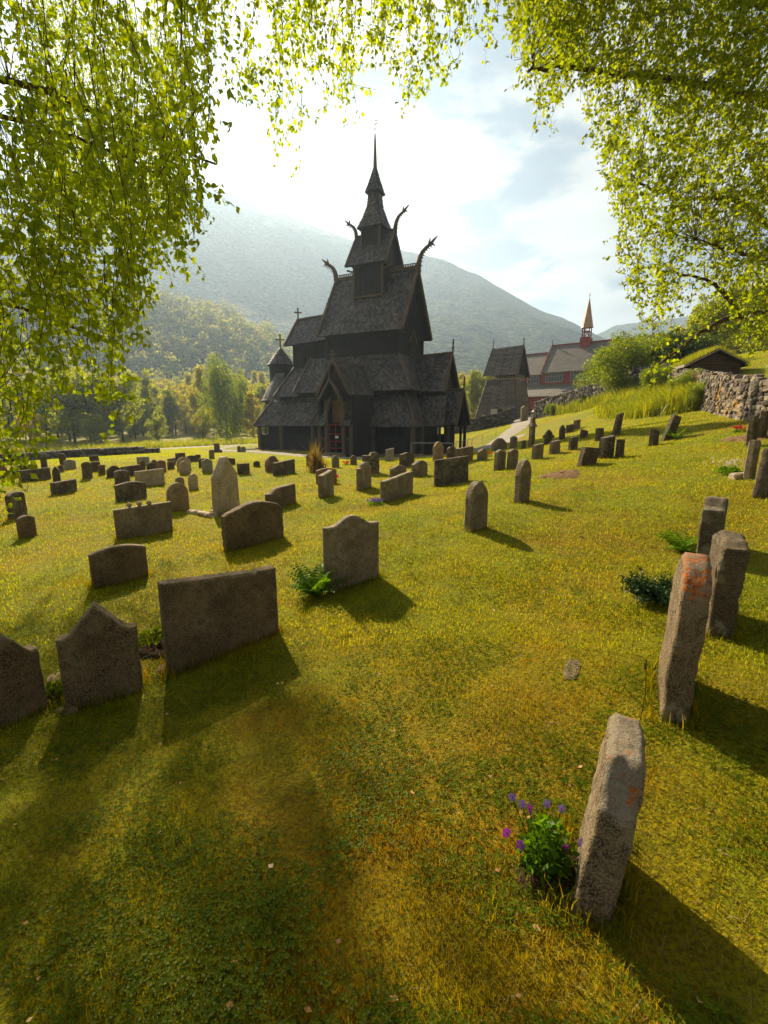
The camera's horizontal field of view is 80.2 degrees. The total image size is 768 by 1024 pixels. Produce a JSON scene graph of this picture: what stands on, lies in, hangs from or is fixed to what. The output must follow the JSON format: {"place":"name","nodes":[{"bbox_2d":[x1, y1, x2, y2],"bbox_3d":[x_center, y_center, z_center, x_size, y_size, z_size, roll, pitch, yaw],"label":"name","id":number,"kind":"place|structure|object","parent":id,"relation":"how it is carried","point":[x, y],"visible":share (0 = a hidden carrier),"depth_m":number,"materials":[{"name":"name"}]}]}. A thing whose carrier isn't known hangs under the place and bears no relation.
{"place":"outdoors","nodes":[
{"label":"outdoors","id":0,"kind":"place"},
{"bbox_2d":[4,284,291,380],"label":"hill","id":1,"kind":"structure","parent":0,"point":[153,313],"depth_m":234.78,"materials":[{"name":"plant"}]},
{"bbox_2d":[0,262,292,383],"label":"wood","id":2,"kind":"object","parent":1,"relation":"on","point":[265,338],"visible":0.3,"depth_m":236.22,"materials":[{"name":"green plant"}]},
{"bbox_2d":[0,174,605,379],"bbox_3d":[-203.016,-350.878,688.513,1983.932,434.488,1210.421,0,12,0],"label":"mountain","id":3,"kind":"structure","parent":0,"point":[257,263],"depth_m":636.55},
{"bbox_2d":[0,335,767,1023],"bbox_3d":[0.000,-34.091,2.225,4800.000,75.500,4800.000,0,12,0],"label":"ground","id":4,"kind":"structure","parent":0,"point":[282,795],"depth_m":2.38,"materials":[{"name":"plant"}]},
{"bbox_2d":[4,491,27,519],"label":"gravestone","id":5,"kind":"object","parent":4,"relation":"on","point":[18,508],"visible":0.74,"depth_m":9.67,"materials":[{"name":"stone"}]},
{"bbox_2d":[0,379,37,440],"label":"forest tree","id":6,"kind":"object","parent":4,"relation":"on","point":[11,408],"visible":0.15,"depth_m":66.58,"materials":[{"name":"green plant"}]},
{"bbox_2d":[0,632,46,727],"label":"gravestone","id":7,"kind":"object","parent":4,"relation":"on","point":[22,687],"visible":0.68,"depth_m":2.93,"materials":[{"name":"grey stone"}]},
{"bbox_2d":[16,515,36,538],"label":"gravestone","id":8,"kind":"object","parent":4,"relation":"on","point":[26,525],"visible":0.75,"depth_m":8.17,"materials":[{"name":"grey stone"}]},
{"bbox_2d":[8,406,46,441],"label":"forest tree","id":9,"kind":"object","parent":4,"relation":"on","point":[31,425],"visible":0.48,"depth_m":56.85,"materials":[{"name":"green plant"}]},
{"bbox_2d":[18,467,50,481],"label":"gravestone","id":10,"kind":"object","parent":4,"relation":"on","point":[43,473],"visible":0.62,"depth_m":15.91,"materials":[{"name":"stone"}]},
{"bbox_2d":[45,688,62,701],"bbox_3d":[-2.351,1.292,3.280,0.329,0.082,0.255,4,12,21],"label":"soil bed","id":11,"kind":"object","parent":4,"relation":"on","point":[52,694],"visible":0.13,"depth_m":3.18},
{"bbox_2d":[45,672,63,704],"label":"hydrangea plant","id":12,"kind":"object","parent":11,"relation":"on","point":[55,686],"visible":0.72,"depth_m":3.17,"materials":[{"name":"green plant"}]},
{"bbox_2d":[50,479,76,494],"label":"gravestone","id":13,"kind":"object","parent":4,"relation":"on","point":[64,486],"visible":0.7,"depth_m":12.90,"materials":[{"name":"stone"}]},
{"bbox_2d":[37,367,98,444],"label":"forest tree","id":14,"kind":"object","parent":4,"relation":"on","point":[57,423],"visible":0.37,"depth_m":62.12,"materials":[{"name":"green plant"}]},
{"bbox_2d":[0,446,160,461],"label":"stone wall","id":15,"kind":"structure","parent":4,"relation":"on","point":[80,453],"depth_m":31.29,"materials":[{"name":"stone"}]},
{"bbox_2d":[51,368,114,440],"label":"forest tree","id":16,"kind":"object","parent":4,"relation":"on","point":[72,398],"visible":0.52,"depth_m":61.85,"materials":[{"name":"green plant"}]},
{"bbox_2d":[79,413,104,445],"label":"forest tree","id":17,"kind":"object","parent":4,"relation":"on","point":[95,420],"visible":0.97,"depth_m":58.60,"materials":[{"name":"green plant"}]},
{"bbox_2d":[56,601,143,705],"bbox_3d":[-1.941,1.043,3.141,0.470,0.892,0.130,-6,13,-28],"label":"gravestone","id":18,"kind":"object","parent":4,"relation":"on","point":[97,645],"visible":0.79,"depth_m":3.07,"materials":[{"name":"grey stone"}]},
{"bbox_2d":[89,370,144,441],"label":"forest tree","id":19,"kind":"object","parent":4,"relation":"on","point":[122,422],"visible":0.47,"depth_m":67.40,"materials":[{"name":"green plant"}]},
{"bbox_2d":[88,544,148,588],"bbox_3d":[-3.189,0.718,5.511,0.601,0.650,0.128,-11,16,-42],"label":"gravestone","id":20,"kind":"object","parent":4,"relation":"on","point":[115,562],"visible":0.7,"depth_m":5.42,"materials":[{"name":"grey stone"}]},
{"bbox_2d":[114,470,129,484],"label":"gravestone","id":21,"kind":"object","parent":4,"relation":"on","point":[121,476],"visible":0.7,"depth_m":14.21,"materials":[{"name":"stone"}]},
{"bbox_2d":[0,436,257,453],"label":"roadside grass","id":22,"kind":"structure","parent":4,"relation":"on","point":[165,444],"depth_m":52.37,"materials":[{"name":"plant"}]},
{"bbox_2d":[114,481,146,501],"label":"gravestone","id":23,"kind":"object","parent":4,"relation":"on","point":[126,491],"visible":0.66,"depth_m":11.66,"materials":[{"name":"stone"}]},
{"bbox_2d":[121,393,152,438],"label":"forest tree","id":24,"kind":"object","parent":4,"relation":"on","point":[136,427],"visible":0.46,"depth_m":76.90,"materials":[{"name":"green plant"}]},
{"bbox_2d":[113,500,172,539],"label":"gravestone","id":25,"kind":"object","parent":4,"relation":"on","point":[140,519],"visible":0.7,"depth_m":7.74,"materials":[{"name":"grey stone"}]},
{"bbox_2d":[134,468,164,485],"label":"gravestone","id":26,"kind":"object","parent":4,"relation":"on","point":[152,477],"visible":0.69,"depth_m":13.83,"materials":[{"name":"stone"}]},
{"bbox_2d":[136,368,165,437],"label":"birch tree","id":27,"kind":"object","parent":4,"relation":"on","point":[145,392],"visible":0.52,"depth_m":82.22,"materials":[{"name":"green plant"}]},
{"bbox_2d":[139,640,164,659],"bbox_3d":[-1.905,1.152,3.808,0.421,0.097,0.321,2,12,8],"label":"soil bed","id":28,"kind":"object","parent":4,"relation":"on","point":[153,649],"visible":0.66,"depth_m":3.74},
{"bbox_2d":[137,624,162,647],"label":"garden plant","id":29,"kind":"object","parent":28,"relation":"on","point":[148,632],"visible":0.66,"depth_m":3.93,"materials":[{"name":"green plant"}]},
{"bbox_2d":[144,414,168,440],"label":"forest tree","id":30,"kind":"object","parent":4,"relation":"on","point":[155,428],"visible":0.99,"depth_m":62.51,"materials":[{"name":"green plant"}]},
{"bbox_2d":[158,382,183,435],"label":"birch tree","id":31,"kind":"object","parent":4,"relation":"on","point":[168,407],"visible":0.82,"depth_m":88.52,"materials":[{"name":"green plant"}]},
{"bbox_2d":[156,385,190,435],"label":"forest tree","id":32,"kind":"object","parent":4,"relation":"on","point":[184,407],"visible":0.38,"depth_m":92.55,"materials":[{"name":"green plant"}]},
{"bbox_2d":[166,482,189,511],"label":"gravestone","id":33,"kind":"object","parent":4,"relation":"on","point":[177,495],"visible":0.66,"depth_m":9.62,"materials":[{"name":"grey stone"}]},
{"bbox_2d":[186,364,213,436],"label":"birch tree","id":34,"kind":"object","parent":4,"relation":"on","point":[197,380],"visible":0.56,"depth_m":82.76,"materials":[{"name":"green plant"}]},
{"bbox_2d":[190,408,211,438],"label":"forest tree","id":35,"kind":"object","parent":4,"relation":"on","point":[194,420],"visible":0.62,"depth_m":72.27,"materials":[{"name":"green plant"}]},
{"bbox_2d":[157,565,278,675],"bbox_3d":[-1.283,0.895,3.649,0.882,0.886,0.137,-8,14,-35],"label":"gravestone","id":36,"kind":"object","parent":4,"relation":"on","point":[208,612],"visible":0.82,"depth_m":3.53,"materials":[{"name":"grey stone"}]},
{"bbox_2d":[195,350,247,439],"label":"weeping birch","id":37,"kind":"object","parent":4,"relation":"on","point":[223,396],"visible":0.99,"depth_m":68.71,"materials":[{"name":"green plant"}]},
{"bbox_2d":[211,456,239,515],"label":"gravestone","id":38,"kind":"object","parent":4,"relation":"on","point":[224,486],"visible":0.73,"depth_m":9.01,"materials":[{"name":"stone"}]},
{"bbox_2d":[241,384,261,437],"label":"birch tree","id":39,"kind":"object","parent":4,"relation":"on","point":[250,402],"visible":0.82,"depth_m":72.03,"materials":[{"name":"green plant"}]},
{"bbox_2d":[221,500,283,551],"bbox_3d":[-1.909,0.270,6.700,0.933,0.870,0.170,-11,16,-42],"label":"gravestone","id":40,"kind":"object","parent":4,"relation":"on","point":[254,521],"visible":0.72,"depth_m":6.57,"materials":[{"name":"grey stone"}]},
{"bbox_2d":[0,0,526,517],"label":"birch tree","id":41,"kind":"object","parent":4,"relation":"on","point":[94,178],"visible":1,"depth_m":3.08,"materials":[{"name":"green plant"}]},
{"bbox_2d":[265,483,295,506],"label":"gravestone","id":42,"kind":"object","parent":4,"relation":"on","point":[282,494],"visible":0.56,"depth_m":9.43,"materials":[{"name":"grey stone"}]},
{"bbox_2d":[272,459,294,475],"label":"gravestone","id":43,"kind":"object","parent":4,"relation":"on","point":[284,467],"visible":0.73,"depth_m":15.76,"materials":[{"name":"stone"}]},
{"bbox_2d":[293,438,333,472],"bbox_3d":[-2.582,-2.103,16.485,1.193,1.317,1.809,-11,16,-43],"label":"grass clump","id":44,"kind":"object","parent":4,"relation":"on","point":[315,462],"visible":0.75,"depth_m":16.30,"materials":[{"name":"plant"}]},
{"bbox_2d":[285,563,350,596],"bbox_3d":[-0.662,0.692,4.617,0.653,0.326,0.581,0,12,0],"label":"fern plant","id":45,"kind":"object","parent":4,"relation":"on","point":[308,585],"visible":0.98,"depth_m":4.59,"materials":[{"name":"plant"}]},
{"bbox_2d":[318,470,333,498],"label":"gravestone","id":46,"kind":"object","parent":4,"relation":"on","point":[325,482],"visible":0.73,"depth_m":10.37,"materials":[{"name":"grey stone"}]},
{"bbox_2d":[322,514,378,591],"bbox_3d":[-0.339,0.494,4.794,0.616,0.943,0.105,-7,13,-29],"label":"gravestone","id":47,"kind":"object","parent":4,"relation":"on","point":[351,545],"visible":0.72,"depth_m":4.71,"materials":[{"name":"grey stone"}]},
{"bbox_2d":[246,120,470,456],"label":"stave church","id":48,"kind":"structure","parent":4,"relation":"on","point":[362,373],"depth_m":33.20,"materials":[{"name":"wood"}]},
{"bbox_2d":[356,462,371,490],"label":"gravestone","id":49,"kind":"object","parent":4,"relation":"on","point":[363,474],"visible":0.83,"depth_m":11.64,"materials":[{"name":"grey stone"}]},
{"bbox_2d":[362,452,379,473],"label":"gravestone","id":50,"kind":"object","parent":4,"relation":"on","point":[372,459],"visible":0.59,"depth_m":15.33,"materials":[{"name":"stone"}]},
{"bbox_2d":[220,434,524,458],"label":"gravel path","id":51,"kind":"structure","parent":4,"relation":"on","point":[299,455],"depth_m":31.27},
{"bbox_2d":[1,507,746,1021],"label":"fallen leaves","id":52,"kind":"object","parent":4,"relation":"on","point":[229,1003],"visible":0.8,"depth_m":1.59,"materials":[{"name":"brown plant"}]},
{"bbox_2d":[0,445,767,1023],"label":"clover","id":53,"kind":"object","parent":4,"relation":"on","point":[224,963],"visible":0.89,"depth_m":1.69,"materials":[{"name":"plant"}]},
{"bbox_2d":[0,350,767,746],"bbox_3d":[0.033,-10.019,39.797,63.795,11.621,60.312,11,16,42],"label":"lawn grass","id":54,"kind":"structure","parent":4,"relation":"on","point":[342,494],"depth_m":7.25,"materials":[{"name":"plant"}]},
{"bbox_2d":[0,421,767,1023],"bbox_3d":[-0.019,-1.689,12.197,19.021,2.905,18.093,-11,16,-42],"label":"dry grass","id":55,"kind":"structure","parent":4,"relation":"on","point":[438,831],"depth_m":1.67,"materials":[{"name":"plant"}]},
{"bbox_2d":[380,471,412,502],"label":"gravestone","id":56,"kind":"object","parent":4,"relation":"on","point":[396,486],"visible":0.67,"depth_m":10.03,"materials":[{"name":"grey stone"}]},
{"bbox_2d":[399,452,414,466],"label":"gravestone","id":57,"kind":"object","parent":4,"relation":"on","point":[406,458],"visible":0.71,"depth_m":16.97,"materials":[{"name":"stone"}]},
{"bbox_2d":[411,460,427,476],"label":"gravestone","id":58,"kind":"object","parent":4,"relation":"on","point":[418,467],"visible":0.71,"depth_m":13.98,"materials":[{"name":"grey stone"}]},
{"bbox_2d":[433,456,468,486],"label":"gravestone","id":59,"kind":"object","parent":4,"relation":"on","point":[447,471],"visible":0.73,"depth_m":11.88,"materials":[{"name":"stone"}]},
{"bbox_2d":[455,446,472,460],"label":"gravestone","id":60,"kind":"object","parent":4,"relation":"on","point":[465,451],"visible":0.52,"depth_m":16.39,"materials":[{"name":"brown stone"}]},
{"bbox_2d":[461,369,481,418],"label":"birch tree","id":61,"kind":"object","parent":4,"relation":"on","point":[468,387],"visible":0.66,"depth_m":86.48,"materials":[{"name":"green plant"}]},
{"bbox_2d":[464,481,487,531],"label":"gravestone","id":62,"kind":"object","parent":4,"relation":"on","point":[476,504],"visible":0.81,"depth_m":6.36,"materials":[{"name":"grey stone"}]},
{"bbox_2d":[468,369,491,413],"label":"forest tree","id":63,"kind":"object","parent":4,"relation":"on","point":[480,380],"visible":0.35,"depth_m":85.94,"materials":[{"name":"green plant"}]},
{"bbox_2d":[449,407,515,433],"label":"stone wall","id":64,"kind":"structure","parent":4,"relation":"on","point":[504,416],"depth_m":49.27,"materials":[{"name":"stone"}]},
{"bbox_2d":[494,449,505,470],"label":"gravestone","id":65,"kind":"object","parent":4,"relation":"on","point":[499,458],"visible":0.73,"depth_m":13.07,"materials":[{"name":"grey stone"}]},
{"bbox_2d":[475,336,530,418],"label":"bell tower","id":66,"kind":"structure","parent":4,"relation":"on","point":[507,371],"depth_m":55.07,"materials":[{"name":"wood"}]},
{"bbox_2d":[473,416,535,449],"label":"walkway","id":67,"kind":"structure","parent":4,"relation":"on","point":[518,426],"depth_m":39.36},
{"bbox_2d":[506,449,518,468],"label":"gravestone","id":68,"kind":"object","parent":4,"relation":"on","point":[512,457],"visible":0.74,"depth_m":12.99,"materials":[{"name":"grey stone"}]},
{"bbox_2d":[514,459,531,502],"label":"gravestone","id":69,"kind":"object","parent":4,"relation":"on","point":[523,479],"visible":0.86,"depth_m":7.91,"materials":[{"name":"grey stone"}]},
{"bbox_2d":[527,416,537,447],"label":"gravestone","id":70,"kind":"object","parent":4,"relation":"on","point":[532,425],"visible":0.82,"depth_m":18.42,"materials":[{"name":"grey stone"}]},
{"bbox_2d":[513,844,577,894],"bbox_3d":[0.598,1.264,1.631,0.340,0.088,0.261,0,12,0],"label":"soil bed","id":71,"kind":"object","parent":4,"relation":"on","point":[534,879],"visible":0.17,"depth_m":1.55,"materials":[{"name":"soil"}]},
{"bbox_2d":[503,792,582,890],"bbox_3d":[0.553,1.177,1.600,0.271,0.255,0.229,0,12,0],"label":"pansy plant","id":72,"kind":"object","parent":71,"relation":"on","point":[529,841],"visible":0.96,"depth_m":1.58,"materials":[{"name":"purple plant"}]},
{"bbox_2d":[538,469,580,478],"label":"bare earth","id":73,"kind":"structure","parent":4,"relation":"on","point":[565,474],"depth_m":9.88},
{"bbox_2d":[564,658,580,679],"bbox_3d":[1.196,0.991,2.894,0.091,0.024,0.306,6,13,27],"label":"flat stone","id":74,"kind":"object","parent":4,"relation":"on","point":[572,665],"visible":0.85,"depth_m":2.86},
{"bbox_2d":[577,447,599,466],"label":"gravestone","id":75,"kind":"object","parent":4,"relation":"on","point":[588,455],"visible":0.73,"depth_m":10.68,"materials":[{"name":"stone"}]},
{"bbox_2d":[572,357,608,388],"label":"leafy bush","id":76,"kind":"object","parent":4,"relation":"on","point":[584,382],"visible":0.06,"depth_m":43.91,"materials":[{"name":"green plant"}]},
{"bbox_2d":[525,298,668,413],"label":"red church","id":77,"kind":"structure","parent":4,"relation":"on","point":[555,370],"depth_m":72.23,"materials":[{"name":"wood"}]},
{"bbox_2d":[531,363,670,418],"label":"stone wall","id":78,"kind":"structure","parent":4,"relation":"on","point":[590,390],"depth_m":37.57,"materials":[{"name":"stone"}]},
{"bbox_2d":[598,435,615,458],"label":"gravestone","id":79,"kind":"object","parent":4,"relation":"on","point":[606,445],"visible":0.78,"depth_m":11.46,"materials":[{"name":"stone"}]},
{"bbox_2d":[572,713,645,925],"bbox_3d":[0.735,1.082,1.529,0.120,0.724,0.354,13,16,26],"label":"gravestone","id":80,"kind":"object","parent":4,"relation":"on","point":[609,823],"visible":0.88,"depth_m":1.38,"materials":[{"name":"grey stone"}]},
{"bbox_2d":[549,367,703,419],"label":"rough grass","id":81,"kind":"structure","parent":4,"relation":"on","point":[671,400],"depth_m":22.99,"materials":[{"name":"plant"}]},
{"bbox_2d":[585,329,673,394],"bbox_3d":[16.295,-9.259,30.348,5.317,5.487,5.254,6,13,27],"label":"leafy bush","id":82,"kind":"object","parent":4,"relation":"on","point":[622,356],"visible":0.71,"depth_m":29.34,"materials":[{"name":"green plant"}]},
{"bbox_2d":[502,0,767,390],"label":"birch tree","id":83,"kind":"object","parent":4,"relation":"on","point":[566,30],"visible":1,"depth_m":5.14,"materials":[{"name":"green plant"}]},
{"bbox_2d":[619,567,672,606],"bbox_3d":[2.291,0.649,3.852,0.592,0.275,0.556,10,15,39],"label":"juniper bush","id":84,"kind":"object","parent":4,"relation":"on","point":[650,591],"visible":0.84,"depth_m":3.86,"materials":[{"name":"plant"}]},
{"bbox_2d":[638,362,675,391],"bbox_3d":[15.360,-7.306,25.499,2.054,2.120,2.030,-8,14,-35],"label":"leafy bush","id":85,"kind":"object","parent":4,"relation":"on","point":[649,377],"visible":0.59,"depth_m":25.15,"materials":[{"name":"green plant"}]},
{"bbox_2d":[660,414,681,440],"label":"gravestone","id":86,"kind":"object","parent":4,"relation":"on","point":[673,422],"visible":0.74,"depth_m":13.39,"materials":[{"name":"stone"}]},
{"bbox_2d":[654,529,697,552],"bbox_3d":[3.416,0.324,5.137,0.618,0.277,0.582,0,12,0],"label":"fern plant","id":87,"kind":"object","parent":4,"relation":"on","point":[678,545],"visible":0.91,"depth_m":5.16,"materials":[{"name":"plant"}]},
{"bbox_2d":[637,324,722,363],"bbox_3d":[19.016,-9.425,29.515,4.656,4.864,4.713,1,12,2],"label":"leafy bush","id":88,"kind":"object","parent":4,"relation":"on","point":[691,347],"visible":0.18,"depth_m":28.35,"materials":[{"name":"green plant"}]},
{"bbox_2d":[657,552,711,724],"bbox_3d":[1.612,0.715,2.478,0.141,1.007,0.567,9,14,29],"label":"gravestone","id":89,"kind":"object","parent":4,"relation":"on","point":[685,630],"visible":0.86,"depth_m":2.25,"materials":[{"name":"grey stone"}]},
{"bbox_2d":[665,368,708,390],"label":"leafy bush","id":90,"kind":"object","parent":4,"relation":"on","point":[684,379],"visible":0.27,"depth_m":20.41,"materials":[{"name":"green plant"}]},
{"bbox_2d":[680,379,706,405],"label":"leafy bush","id":91,"kind":"object","parent":4,"relation":"on","point":[697,388],"visible":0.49,"depth_m":18.52,"materials":[{"name":"green plant"}]},
{"bbox_2d":[669,345,749,374],"bbox_3d":[17.339,-7.967,24.647,3.357,1.890,3.103,2,12,12],"label":"log hut","id":92,"kind":"object","parent":4,"relation":"on","point":[718,358],"visible":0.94,"depth_m":23.58,"materials":[{"name":"brown wood"}]},
{"bbox_2d":[696,496,728,555],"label":"gravestone","id":93,"kind":"object","parent":4,"relation":"on","point":[713,516],"visible":0.59,"depth_m":4.78,"materials":[{"name":"stone"}]},
{"bbox_2d":[664,366,767,421],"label":"stone wall","id":94,"kind":"structure","parent":4,"relation":"on","point":[733,396],"depth_m":14.62,"materials":[{"name":"stone"}]},
{"bbox_2d":[684,285,748,349],"bbox_3d":[24.666,-13.684,34.177,3.810,5.715,3.909,-3,12,-16],"label":"forest tree","id":95,"kind":"object","parent":4,"relation":"on","point":[721,311],"visible":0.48,"depth_m":33.33,"materials":[{"name":"green plant"}]},
{"bbox_2d":[703,457,744,474],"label":"daisy clump","id":96,"kind":"object","parent":4,"relation":"on","point":[726,469],"visible":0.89,"depth_m":7.93,"materials":[{"name":"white plant"}]},
{"bbox_2d":[706,530,749,639],"bbox_3d":[2.530,0.595,3.427,0.178,0.923,0.637,8,14,29],"label":"gravestone","id":97,"kind":"object","parent":4,"relation":"on","point":[729,555],"visible":0.59,"depth_m":3.17,"materials":[{"name":"stone"}]},
{"bbox_2d":[705,302,753,353],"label":"forest tree","id":98,"kind":"object","parent":4,"relation":"on","point":[728,343],"visible":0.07,"depth_m":52.34,"materials":[{"name":"green plant"}]},
{"bbox_2d":[731,271,767,352],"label":"birch tree","id":99,"kind":"object","parent":4,"relation":"on","point":[744,348],"visible":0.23,"depth_m":46.67,"materials":[{"name":"green plant"}]},
{"bbox_2d":[743,440,760,479],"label":"gravestone","id":100,"kind":"object","parent":4,"relation":"on","point":[752,457],"visible":0.77,"depth_m":7.33,"materials":[{"name":"grey stone"}]},
{"bbox_2d":[745,415,759,446],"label":"gravestone","id":101,"kind":"object","parent":4,"relation":"on","point":[752,430],"visible":0.73,"depth_m":9.69,"materials":[{"name":"stone"}]},
{"bbox_2d":[752,448,767,498],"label":"gravestone","id":102,"kind":"object","parent":4,"relation":"on","point":[760,487],"visible":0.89,"depth_m":6.17,"materials":[{"name":"stone"}]},
{"bbox_2d":[757,409,767,437],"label":"gravestone","id":103,"kind":"object","parent":4,"relation":"on","point":[763,426],"visible":0.64,"depth_m":10.34,"materials":[{"name":"stone"}]},
{"bbox_2d":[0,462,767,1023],"bbox_3d":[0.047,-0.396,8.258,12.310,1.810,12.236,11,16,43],"label":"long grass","id":104,"kind":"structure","parent":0,"point":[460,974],"depth_m":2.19,"materials":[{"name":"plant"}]},
{"bbox_2d":[0,433,767,951],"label":"uncut grass","id":105,"kind":"structure","parent":0,"point":[570,829],"depth_m":2.98,"materials":[{"name":"plant"}]},
{"bbox_2d":[0,0,767,334],"label":"sky","id":106,"kind":"structure","parent":0,"point":[513,206],"materials":[{"name":"white"}]},
{"bbox_2d":[597,316,687,339],"bbox_3d":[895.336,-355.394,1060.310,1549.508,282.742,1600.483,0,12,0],"label":"mountain","id":107,"kind":"structure","parent":0,"point":[680,321],"depth_m":1203.17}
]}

